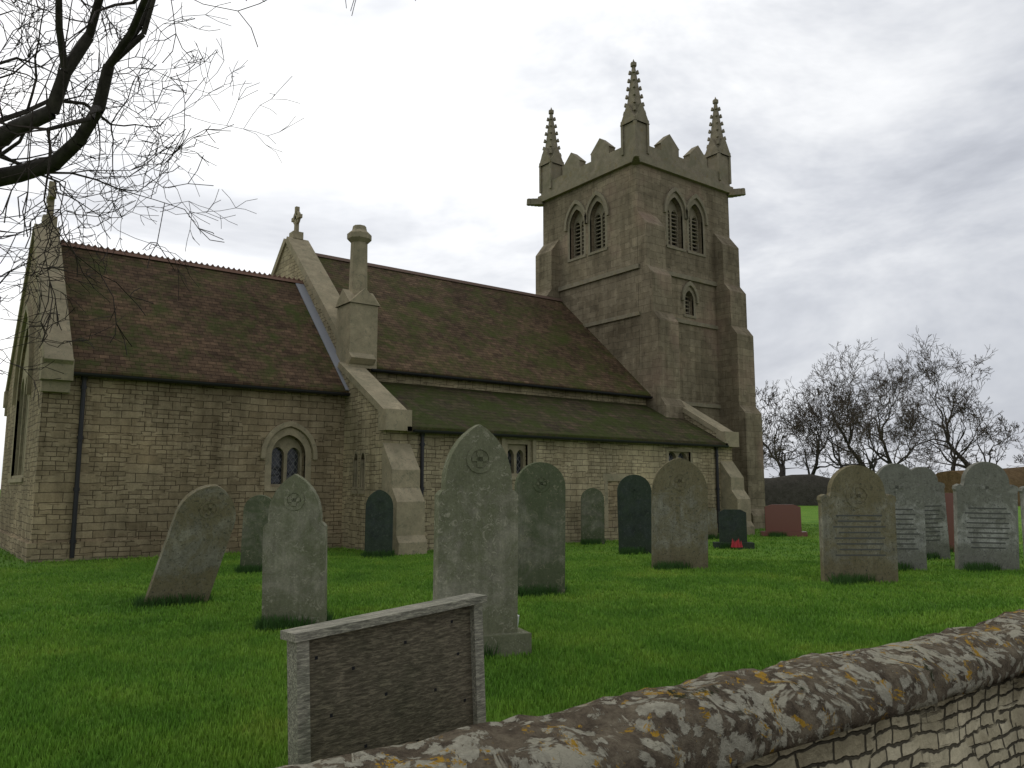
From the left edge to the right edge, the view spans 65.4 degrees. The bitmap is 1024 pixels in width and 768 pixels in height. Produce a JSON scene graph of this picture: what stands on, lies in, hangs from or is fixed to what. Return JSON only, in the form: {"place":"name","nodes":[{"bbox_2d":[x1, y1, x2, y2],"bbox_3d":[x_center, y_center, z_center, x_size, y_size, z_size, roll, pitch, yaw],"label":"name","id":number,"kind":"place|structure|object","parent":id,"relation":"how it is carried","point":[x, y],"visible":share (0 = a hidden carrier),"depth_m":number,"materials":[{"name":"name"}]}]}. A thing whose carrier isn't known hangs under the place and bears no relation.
{"place":"outdoors","nodes":[
{"label":"outdoors","id":0,"kind":"place"},
{"bbox_2d":[340,371,403,549],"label":"wall","id":1,"kind":"structure","parent":0,"point":[361,432],"depth_m":16.52,"materials":[{"name":"beige stone"}]},
{"bbox_2d":[316,253,562,301],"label":"roof ridge","id":2,"kind":"structure","parent":0,"point":[434,276],"depth_m":24.06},
{"bbox_2d":[0,489,1023,767],"bbox_3d":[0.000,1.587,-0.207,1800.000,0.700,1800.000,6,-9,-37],"label":"ground","id":3,"kind":"structure","parent":0,"point":[810,515],"depth_m":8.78,"materials":[{"name":"green plant"}]},
{"bbox_2d":[0,245,68,542],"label":"gable wall","id":4,"kind":"structure","parent":3,"relation":"on","point":[30,504],"depth_m":14.07,"materials":[{"name":"beige stone"}]},
{"bbox_2d":[11,341,28,477],"bbox_3d":[-9.882,0.331,16.262,0.155,3.150,2.000,6,-9,-37],"label":"window","id":5,"kind":"structure","parent":4,"relation":"in","point":[20,442],"depth_m":16.50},
{"bbox_2d":[8,303,32,482],"bbox_3d":[-9.939,0.154,16.241,0.170,3.675,2.580,6,-9,-37],"label":"window surround","id":6,"kind":"object","parent":4,"relation":"attached to","point":[24,326],"visible":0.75,"depth_m":16.68,"materials":[{"name":"beige stone"}]},
{"bbox_2d":[3,181,74,415],"bbox_3d":[-9.812,-1.923,16.610,0.490,4.790,6.555,6,-9,-37],"label":"gable coping","id":7,"kind":"object","parent":4,"relation":"on","point":[61,355],"visible":0.64,"depth_m":14.81,"materials":[{"name":"beige stone"}]},
{"bbox_2d":[0,530,342,562],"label":"wall plinth","id":8,"kind":"structure","parent":3,"relation":"on","point":[26,551],"depth_m":14.24,"materials":[{"name":"beige stone"}]},
{"bbox_2d":[144,484,235,604],"bbox_3d":[-3.463,1.801,8.609,0.832,1.434,0.467,6,-9,-37],"label":"headstone","id":9,"kind":"object","parent":3,"relation":"on","point":[197,540],"visible":0.99,"depth_m":8.58,"materials":[{"name":"stone"}]},
{"bbox_2d":[58,376,344,541],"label":"wall","id":10,"kind":"structure","parent":3,"relation":"on","point":[154,454],"depth_m":15.04,"materials":[{"name":"beige stone"}]},
{"bbox_2d":[61,245,348,395],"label":"roof","id":11,"kind":"structure","parent":10,"relation":"on","point":[215,326],"depth_m":16.73,"materials":[{"name":"brown tile"}]},
{"bbox_2d":[61,239,303,283],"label":"roof ridge","id":12,"kind":"structure","parent":11,"relation":"on","point":[196,264],"depth_m":18.40,"materials":[{"name":"brown tile"}]},
{"bbox_2d":[295,283,348,390],"bbox_3d":[-5.385,-1.062,19.898,0.220,3.084,6.288,6,-9,-37],"label":"lead flashing","id":13,"kind":"object","parent":11,"relation":"attached to","point":[320,327],"visible":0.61,"depth_m":18.71,"materials":[{"name":"grey metal"}]},
{"bbox_2d":[69,372,349,557],"bbox_3d":[-5.592,1.606,15.489,5.430,3.220,0.262,6,-9,-37],"label":"gutter and downpipe","id":14,"kind":"object","parent":10,"relation":"attached to","point":[80,438],"visible":0.95,"depth_m":14.16,"materials":[{"name":"black metal"}]},
{"bbox_2d":[260,421,317,490],"bbox_3d":[-4.609,1.484,16.442,1.200,1.430,0.170,6,-9,-37],"label":"window surround","id":15,"kind":"object","parent":10,"relation":"attached to","point":[271,439],"visible":0.98,"depth_m":16.43,"materials":[{"name":"beige stone"}]},
{"bbox_2d":[271,436,301,485],"bbox_3d":[-4.726,1.598,16.582,0.720,1.060,0.155,6,-9,-37],"label":"window tracery","id":16,"kind":"object","parent":15,"relation":"in","point":[285,444],"visible":0.58,"depth_m":16.59,"materials":[{"name":"beige stone"}]},
{"bbox_2d":[271,447,297,483],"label":"window panes","id":17,"kind":"structure","parent":16,"relation":"in","point":[292,463],"depth_m":16.60,"materials":[{"name":"glass"}]},
{"bbox_2d":[0,0,415,404],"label":"tree","id":18,"kind":"object","parent":3,"relation":"on","point":[103,9],"depth_m":10.43,"materials":[{"name":"black plant"}]},
{"bbox_2d":[240,495,271,567],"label":"headstone","id":19,"kind":"object","parent":3,"relation":"on","point":[255,514],"visible":0.66,"depth_m":11.88,"materials":[{"name":"grey stone"}]},
{"bbox_2d":[262,474,326,624],"bbox_3d":[-1.972,1.545,7.264,0.577,1.448,0.163,0,-7,-1],"label":"headstone","id":20,"kind":"object","parent":3,"relation":"on","point":[294,566],"visible":0.98,"depth_m":7.21,"materials":[{"name":"grey stone"}]},
{"bbox_2d":[364,490,392,553],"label":"headstone","id":21,"kind":"object","parent":3,"relation":"on","point":[379,521],"visible":0.94,"depth_m":14.61,"materials":[{"name":"stone"}]},
{"bbox_2d":[280,593,486,764],"bbox_3d":[-0.491,1.374,3.175,0.165,0.971,0.963,-7,-10,44],"label":"notice board","id":22,"kind":"object","parent":3,"relation":"on","point":[392,676],"visible":0.94,"depth_m":3.13,"materials":[{"name":"grey wood"}]},
{"bbox_2d":[275,244,645,404],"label":"nave walls","id":23,"kind":"structure","parent":3,"relation":"on","point":[287,267],"depth_m":20.44,"materials":[{"name":"beige stone"}]},
{"bbox_2d":[271,206,375,364],"bbox_3d":[-5.796,-2.402,21.216,0.600,4.790,8.318,6,-9,-37],"label":"gable coping","id":24,"kind":"object","parent":23,"relation":"on","point":[318,280],"visible":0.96,"depth_m":19.92,"materials":[{"name":"beige stone"}]},
{"bbox_2d":[318,257,650,398],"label":"roof","id":25,"kind":"structure","parent":23,"relation":"on","point":[429,325],"depth_m":22.10,"materials":[{"name":"brown tile"}]},
{"bbox_2d":[0,612,940,767],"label":"grass","id":26,"kind":"structure","parent":3,"relation":"on","point":[256,740],"depth_m":5.25,"materials":[{"name":"green plant"}]},
{"bbox_2d":[483,627,531,657],"bbox_3d":[-0.279,1.975,6.019,0.800,0.180,0.300,3,-8,-21],"label":"gravestone base","id":27,"kind":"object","parent":26,"relation":"on","point":[519,641],"depth_m":5.97,"materials":[{"name":"grey stone"}]},
{"bbox_2d":[433,424,517,633],"bbox_3d":[-0.272,1.209,6.102,0.640,1.802,0.157,3,-8,-21],"label":"headstone","id":28,"kind":"object","parent":3,"relation":"on","point":[476,525],"visible":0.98,"depth_m":6.07,"materials":[{"name":"grey stone"}]},
{"bbox_2d":[514,462,565,593],"bbox_3d":[0.329,1.739,9.460,0.600,1.624,0.195,2,-8,-12],"label":"headstone","id":29,"kind":"object","parent":3,"relation":"on","point":[540,488],"visible":0.97,"depth_m":9.41,"materials":[{"name":"grey stone"}]},
{"bbox_2d":[338,362,754,554],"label":"buttresses","id":30,"kind":"structure","parent":3,"relation":"on","point":[400,477],"depth_m":15.81,"materials":[{"name":"beige stone"}]},
{"bbox_2d":[351,450,357,493],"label":"window surround","id":31,"kind":"object","parent":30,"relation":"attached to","point":[354,491],"visible":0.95,"depth_m":16.62,"materials":[{"name":"beige stone"}]},
{"bbox_2d":[352,460,357,488],"bbox_3d":[-3.228,1.901,16.669,0.155,0.600,0.170,6,-9,-37],"label":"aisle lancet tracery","id":32,"kind":"object","parent":31,"relation":"in","point":[355,475],"visible":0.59,"depth_m":16.69,"materials":[{"name":"beige stone"}]},
{"bbox_2d":[335,225,379,369],"bbox_3d":[-3.526,-1.983,18.240,0.760,3.350,0.760,6,-9,-37],"label":"chimney","id":33,"kind":"object","parent":30,"relation":"on","point":[357,305],"visible":0.98,"depth_m":17.99,"materials":[{"name":"stone"}]},
{"bbox_2d":[358,450,365,493],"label":"window surround","id":34,"kind":"object","parent":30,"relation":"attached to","point":[359,490],"visible":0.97,"depth_m":16.38,"materials":[{"name":"beige stone"}]},
{"bbox_2d":[359,460,364,488],"bbox_3d":[-3.034,1.869,16.416,0.155,0.600,0.170,6,-9,-37],"label":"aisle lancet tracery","id":35,"kind":"object","parent":34,"relation":"in","point":[362,473],"visible":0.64,"depth_m":16.44,"materials":[{"name":"beige stone"}]},
{"bbox_2d":[500,437,535,479],"bbox_3d":[0.117,1.637,17.771,0.960,0.990,0.170,6,-9,-37],"label":"window surround","id":36,"kind":"object","parent":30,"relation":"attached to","point":[530,448],"visible":0.39,"depth_m":17.92,"materials":[{"name":"beige stone"}]},
{"bbox_2d":[508,451,519,473],"bbox_3d":[-0.004,1.712,17.922,0.560,0.700,0.030,6,-9,-37],"label":"window glass","id":37,"kind":"object","parent":36,"relation":"in","point":[517,462],"visible":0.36,"depth_m":17.98,"materials":[{"name":"grey glass"}]},
{"bbox_2d":[508,444,524,475],"bbox_3d":[0.049,1.703,17.853,0.560,0.700,0.155,6,-9,-37],"label":"window frame","id":38,"kind":"object","parent":36,"relation":"in","point":[513,449],"visible":0.62,"depth_m":17.86,"materials":[{"name":"beige stone"}]},
{"bbox_2d":[603,473,628,527],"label":"blocked door jambs","id":39,"kind":"object","parent":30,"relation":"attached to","point":[607,477],"visible":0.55,"depth_m":19.30,"materials":[{"name":"beige stone"}]},
{"bbox_2d":[666,448,692,462],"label":"window surround","id":40,"kind":"object","parent":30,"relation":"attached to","point":[679,450],"visible":0.38,"depth_m":21.03,"materials":[{"name":"beige stone"}]},
{"bbox_2d":[669,453,683,460],"bbox_3d":[4.292,1.976,21.187,0.860,0.340,0.030,6,-9,-37],"label":"window glass","id":41,"kind":"object","parent":40,"relation":"in","point":[671,456],"visible":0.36,"depth_m":21.14,"materials":[{"name":"black glass"}]},
{"bbox_2d":[669,451,687,459],"bbox_3d":[4.345,1.967,21.118,0.860,0.340,0.155,6,-9,-37],"label":"window frame","id":42,"kind":"object","parent":40,"relation":"in","point":[676,455],"visible":0.48,"depth_m":21.14,"materials":[{"name":"beige stone"}]},
{"bbox_2d":[131,531,1001,767],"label":"grass tufts","id":43,"kind":"object","parent":3,"relation":"on","point":[283,623],"visible":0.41,"depth_m":10.37,"materials":[{"name":"green plant"}]},
{"bbox_2d":[425,413,731,550],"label":"aisle wall plinth","id":44,"kind":"structure","parent":3,"relation":"on","point":[572,535],"depth_m":19.16,"materials":[{"name":"beige stone"}]},
{"bbox_2d":[581,488,604,543],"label":"headstone","id":45,"kind":"object","parent":3,"relation":"on","point":[592,512],"visible":0.92,"depth_m":17.93,"materials":[{"name":"grey stone"}]},
{"bbox_2d":[617,475,651,553],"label":"headstone","id":46,"kind":"object","parent":3,"relation":"on","point":[634,507],"visible":0.92,"depth_m":15.39,"materials":[{"name":"stone"}]},
{"bbox_2d":[543,164,729,422],"bbox_3d":[4.250,-0.937,27.031,4.500,11.350,4.500,6,-9,-37],"label":"tower shaft","id":47,"kind":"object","parent":3,"relation":"on","point":[628,191],"visible":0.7,"depth_m":25.46,"materials":[{"name":"grey stone"}]},
{"bbox_2d":[564,200,587,262],"bbox_3d":[2.169,-5.146,26.615,0.170,2.070,1.120,6,-9,-37],"label":"window surround","id":48,"kind":"object","parent":47,"relation":"attached to","point":[581,208],"visible":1,"depth_m":26.73,"materials":[{"name":"beige stone"}]},
{"bbox_2d":[577,224,579,255],"bbox_3d":[2.408,-5.004,26.780,0.030,1.650,0.700,6,-9,-37],"label":"belfry glass","id":49,"kind":"object","parent":48,"relation":"in","point":[577,240],"visible":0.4,"depth_m":26.95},
{"bbox_2d":[574,212,583,257],"bbox_3d":[2.346,-5.010,26.733,0.175,1.650,0.700,6,-9,-37],"label":"louvred window","id":50,"kind":"structure","parent":48,"relation":"in","point":[579,219],"depth_m":26.82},
{"bbox_2d":[584,191,608,255],"bbox_3d":[2.775,-5.249,25.826,0.170,2.070,1.120,6,-9,-37],"label":"window surround","id":51,"kind":"object","parent":47,"relation":"attached to","point":[601,199],"visible":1,"depth_m":25.89,"materials":[{"name":"beige stone"}]},
{"bbox_2d":[594,203,604,250],"bbox_3d":[2.952,-5.113,25.944,0.175,1.650,0.700,6,-9,-37],"label":"louvred window","id":52,"kind":"structure","parent":51,"relation":"in","point":[600,211],"depth_m":26.04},
{"bbox_2d":[598,216,600,248],"bbox_3d":[3.014,-5.107,25.991,0.030,1.650,0.700,6,-9,-37],"label":"belfry glass","id":53,"kind":"object","parent":51,"relation":"in","point":[599,232],"visible":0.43,"depth_m":26.14,"materials":[{"name":"black glass"}]},
{"bbox_2d":[538,154,732,408],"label":"tower string courses","id":54,"kind":"object","parent":47,"relation":"attached to","point":[644,160],"visible":0.26,"depth_m":25.64,"materials":[{"name":"grey stone"}]},
{"bbox_2d":[527,59,745,206],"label":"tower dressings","id":55,"kind":"structure","parent":47,"relation":"on","point":[713,162],"depth_m":26.50,"materials":[{"name":"beige stone"}]},
{"bbox_2d":[663,187,687,251],"bbox_3d":[5.207,-5.292,25.500,1.120,2.070,0.170,6,-9,-37],"label":"window surround","id":56,"kind":"object","parent":47,"relation":"attached to","point":[670,195],"visible":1,"depth_m":25.54,"materials":[{"name":"beige stone"}]},
{"bbox_2d":[671,213,674,245],"bbox_3d":[5.025,-5.142,25.721,0.700,1.650,0.030,6,-9,-37],"label":"belfry glass","id":57,"kind":"object","parent":56,"relation":"in","point":[673,229],"visible":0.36,"depth_m":25.84,"materials":[{"name":"black glass"}]},
{"bbox_2d":[668,200,678,247],"bbox_3d":[5.072,-5.150,25.660,0.700,1.650,0.175,6,-9,-37],"label":"louvred window","id":58,"kind":"structure","parent":56,"relation":"in","point":[672,208],"depth_m":25.73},
{"bbox_2d":[681,281,698,318],"bbox_3d":[5.660,-2.699,25.510,0.800,1.190,0.170,6,-9,-37],"label":"window surround","id":59,"kind":"object","parent":47,"relation":"attached to","point":[685,289],"visible":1,"depth_m":25.52,"materials":[{"name":"grey stone"}]},
{"bbox_2d":[685,296,689,314],"bbox_3d":[5.555,-2.505,25.623,0.400,0.655,0.175,6,-9,-37],"label":"tower window tracery","id":60,"kind":"object","parent":59,"relation":"in","point":[687,304],"visible":0.46,"depth_m":25.69,"materials":[{"name":"grey stone"}]},
{"bbox_2d":[684,194,707,257],"bbox_3d":[6.002,-5.213,26.101,1.120,2.070,0.170,6,-9,-37],"label":"window surround","id":61,"kind":"object","parent":47,"relation":"attached to","point":[691,202],"visible":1,"depth_m":26.20,"materials":[{"name":"beige stone"}]},
{"bbox_2d":[692,219,694,250],"bbox_3d":[5.820,-5.064,26.322,0.700,1.650,0.030,6,-9,-37],"label":"belfry glass","id":62,"kind":"object","parent":61,"relation":"in","point":[693,235],"visible":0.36,"depth_m":26.43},
{"bbox_2d":[689,207,698,252],"bbox_3d":[5.867,-5.072,26.261,0.700,1.650,0.175,6,-9,-37],"label":"louvred window","id":63,"kind":"structure","parent":61,"relation":"in","point":[692,214],"depth_m":26.34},
{"bbox_2d":[536,210,764,528],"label":"buttresses","id":64,"kind":"structure","parent":3,"relation":"on","point":[740,413],"depth_m":25.08,"materials":[{"name":"beige stone"}]},
{"bbox_2d":[651,458,707,568],"bbox_3d":[2.631,2.061,12.551,0.882,1.801,0.214,-1,-7,5],"label":"headstone","id":65,"kind":"object","parent":3,"relation":"on","point":[679,511],"visible":0.99,"depth_m":12.49,"materials":[{"name":"stone"}]},
{"bbox_2d":[708,508,717,536],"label":"headstone","id":66,"kind":"object","parent":3,"relation":"on","point":[712,520],"visible":0.58,"depth_m":19.73,"materials":[{"name":"stone"}]},
{"bbox_2d":[718,509,746,542],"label":"headstone","id":67,"kind":"object","parent":3,"relation":"on","point":[733,524],"visible":0.75,"depth_m":16.73,"materials":[{"name":"stone"}]},
{"bbox_2d":[713,542,754,548],"bbox_3d":[4.640,3.390,16.713,0.350,0.140,0.810,44,-44,-79],"label":"gravestone base","id":68,"kind":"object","parent":3,"relation":"on","point":[749,545],"depth_m":16.52,"materials":[{"name":"black stone"}]},
{"bbox_2d":[731,539,742,547],"bbox_3d":[4.598,3.244,16.329,0.238,0.189,0.210,6,-9,-37],"label":"flower posy","id":69,"kind":"object","parent":3,"relation":"on","point":[736,544],"visible":1,"depth_m":16.27,"materials":[{"name":"red plant"}]},
{"bbox_2d":[756,389,773,440],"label":"tree","id":70,"kind":"object","parent":3,"relation":"on","point":[765,436],"visible":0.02,"depth_m":67.98,"materials":[{"name":"brown plant"}]},
{"bbox_2d":[763,425,789,477],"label":"tree","id":71,"kind":"object","parent":3,"relation":"on","point":[769,446],"depth_m":61.94,"materials":[{"name":"brown plant"}]},
{"bbox_2d":[762,425,795,465],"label":"tree","id":72,"kind":"object","parent":3,"relation":"on","point":[776,451],"depth_m":53.72,"materials":[{"name":"plant"}]},
{"bbox_2d":[764,504,801,531],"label":"headstone","id":73,"kind":"object","parent":3,"relation":"on","point":[782,517],"visible":0.75,"depth_m":20.90,"materials":[{"name":"brown stone"}]},
{"bbox_2d":[760,531,807,536],"bbox_3d":[7.117,3.936,20.903,0.350,0.140,1.150,34,-35,-77],"label":"gravestone base","id":74,"kind":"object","parent":3,"relation":"on","point":[797,534],"depth_m":20.70,"materials":[{"name":"stone"}]},
{"bbox_2d":[756,380,826,475],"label":"tree","id":75,"kind":"object","parent":3,"relation":"on","point":[796,426],"depth_m":61.59,"materials":[{"name":"brown plant"}]},
{"bbox_2d":[764,474,829,505],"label":"shrubs under trees","id":76,"kind":"object","parent":3,"relation":"on","point":[802,490],"visible":0.14,"depth_m":57.12,"materials":[{"name":"plant"}]},
{"bbox_2d":[779,375,864,474],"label":"tree","id":77,"kind":"object","parent":3,"relation":"on","point":[816,400],"depth_m":66.99,"materials":[{"name":"brown plant"}]},
{"bbox_2d":[773,374,896,468],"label":"tree","id":78,"kind":"object","parent":3,"relation":"on","point":[839,415],"depth_m":62.11,"materials":[{"name":"brown plant"}]},
{"bbox_2d":[779,337,914,477],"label":"tree","id":79,"kind":"object","parent":3,"relation":"on","point":[848,386],"depth_m":67.06,"materials":[{"name":"brown plant"}]},
{"bbox_2d":[816,465,898,582],"bbox_3d":[4.663,1.910,10.773,1.020,1.624,0.196,0,-7,1],"label":"headstone","id":80,"kind":"object","parent":3,"relation":"on","point":[857,519],"visible":0.98,"depth_m":10.70,"materials":[{"name":"stone"}]},
{"bbox_2d":[823,406,910,471],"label":"tree","id":81,"kind":"object","parent":3,"relation":"on","point":[843,447],"depth_m":56.26,"materials":[{"name":"brown plant"}]},
{"bbox_2d":[825,359,944,471],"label":"tree","id":82,"kind":"object","parent":3,"relation":"on","point":[902,381],"depth_m":77.69,"materials":[{"name":"brown plant"}]},
{"bbox_2d":[876,463,926,570],"bbox_3d":[5.944,2.078,12.330,0.840,1.694,0.208,-1,-7,5],"label":"headstone","id":83,"kind":"object","parent":3,"relation":"on","point":[903,487],"visible":0.69,"depth_m":12.26,"materials":[{"name":"stone"}]},
{"bbox_2d":[910,467,950,558],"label":"headstone","id":84,"kind":"object","parent":3,"relation":"on","point":[937,535],"visible":0.62,"depth_m":14.24,"materials":[{"name":"stone"}]},
{"bbox_2d":[871,328,996,470],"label":"tree","id":85,"kind":"object","parent":3,"relation":"on","point":[913,411],"depth_m":68.29,"materials":[{"name":"plant"}]},
{"bbox_2d":[945,493,953,545],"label":"headstone","id":86,"kind":"object","parent":3,"relation":"on","point":[949,508],"visible":0.1,"depth_m":15.84,"materials":[{"name":"brown stone"}]},
{"bbox_2d":[924,380,1009,470],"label":"tree","id":87,"kind":"object","parent":3,"relation":"on","point":[964,407],"depth_m":59.96,"materials":[{"name":"brown plant"}]},
{"bbox_2d":[933,403,1023,468],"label":"tree","id":88,"kind":"object","parent":3,"relation":"on","point":[1005,428],"depth_m":59.74,"materials":[{"name":"brown plant"}]},
{"bbox_2d":[936,467,1023,505],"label":"hedge","id":89,"kind":"object","parent":3,"relation":"on","point":[949,479],"visible":0.34,"depth_m":57.23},
{"bbox_2d":[952,461,1019,569],"bbox_3d":[7.326,2.067,12.321,0.922,1.732,0.250,-1,-7,7],"label":"headstone","id":90,"kind":"object","parent":3,"relation":"on","point":[985,500],"visible":0.97,"depth_m":12.26,"materials":[{"name":"stone"}]},
{"bbox_2d":[1006,445,1023,466],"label":"tree","id":91,"kind":"object","parent":3,"relation":"on","point":[1021,460],"visible":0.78,"depth_m":64.77,"materials":[{"name":"brown plant"}]},
{"bbox_2d":[1019,486,1023,552],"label":"headstone","id":92,"kind":"object","parent":3,"relation":"on","point":[1021,490],"visible":0.9,"depth_m":13.25,"materials":[{"name":"stone"}]},
{"bbox_2d":[0,523,1023,567],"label":"grass","id":93,"kind":"structure","parent":0,"point":[11,557],"depth_m":15.41,"materials":[{"name":"green plant"}]},
{"bbox_2d":[0,0,1023,488],"label":"sky","id":94,"kind":"structure","parent":0,"point":[876,147],"materials":[{"name":"white"}]},
{"bbox_2d":[404,431,721,534],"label":"aisle wall","id":95,"kind":"structure","parent":0,"point":[581,466],"depth_m":18.85,"materials":[{"name":"beige stone"}]},
{"bbox_2d":[371,368,728,532],"bbox_3d":[1.347,1.843,19.735,9.950,3.850,2.200,6,-9,-37],"label":"gutter","id":96,"kind":"object","parent":95,"relation":"attached to","point":[423,432],"visible":0.81,"depth_m":19.28,"materials":[{"name":"black metal"}]},
{"bbox_2d":[379,381,727,444],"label":"aisle roof","id":97,"kind":"structure","parent":95,"relation":"on","point":[436,408],"depth_m":19.32,"materials":[{"name":"tile"}]},
{"bbox_2d":[608,481,619,527],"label":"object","id":98,"kind":"object","parent":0,"point":[612,506],"visible":0.5,"depth_m":19.43,"materials":[{"name":"beige stone"}]},
{"bbox_2d":[277,609,1023,767],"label":"boundary wall","id":99,"kind":"structure","parent":0,"point":[950,697],"depth_m":3.18,"materials":[{"name":"grey stone"}]}
]}

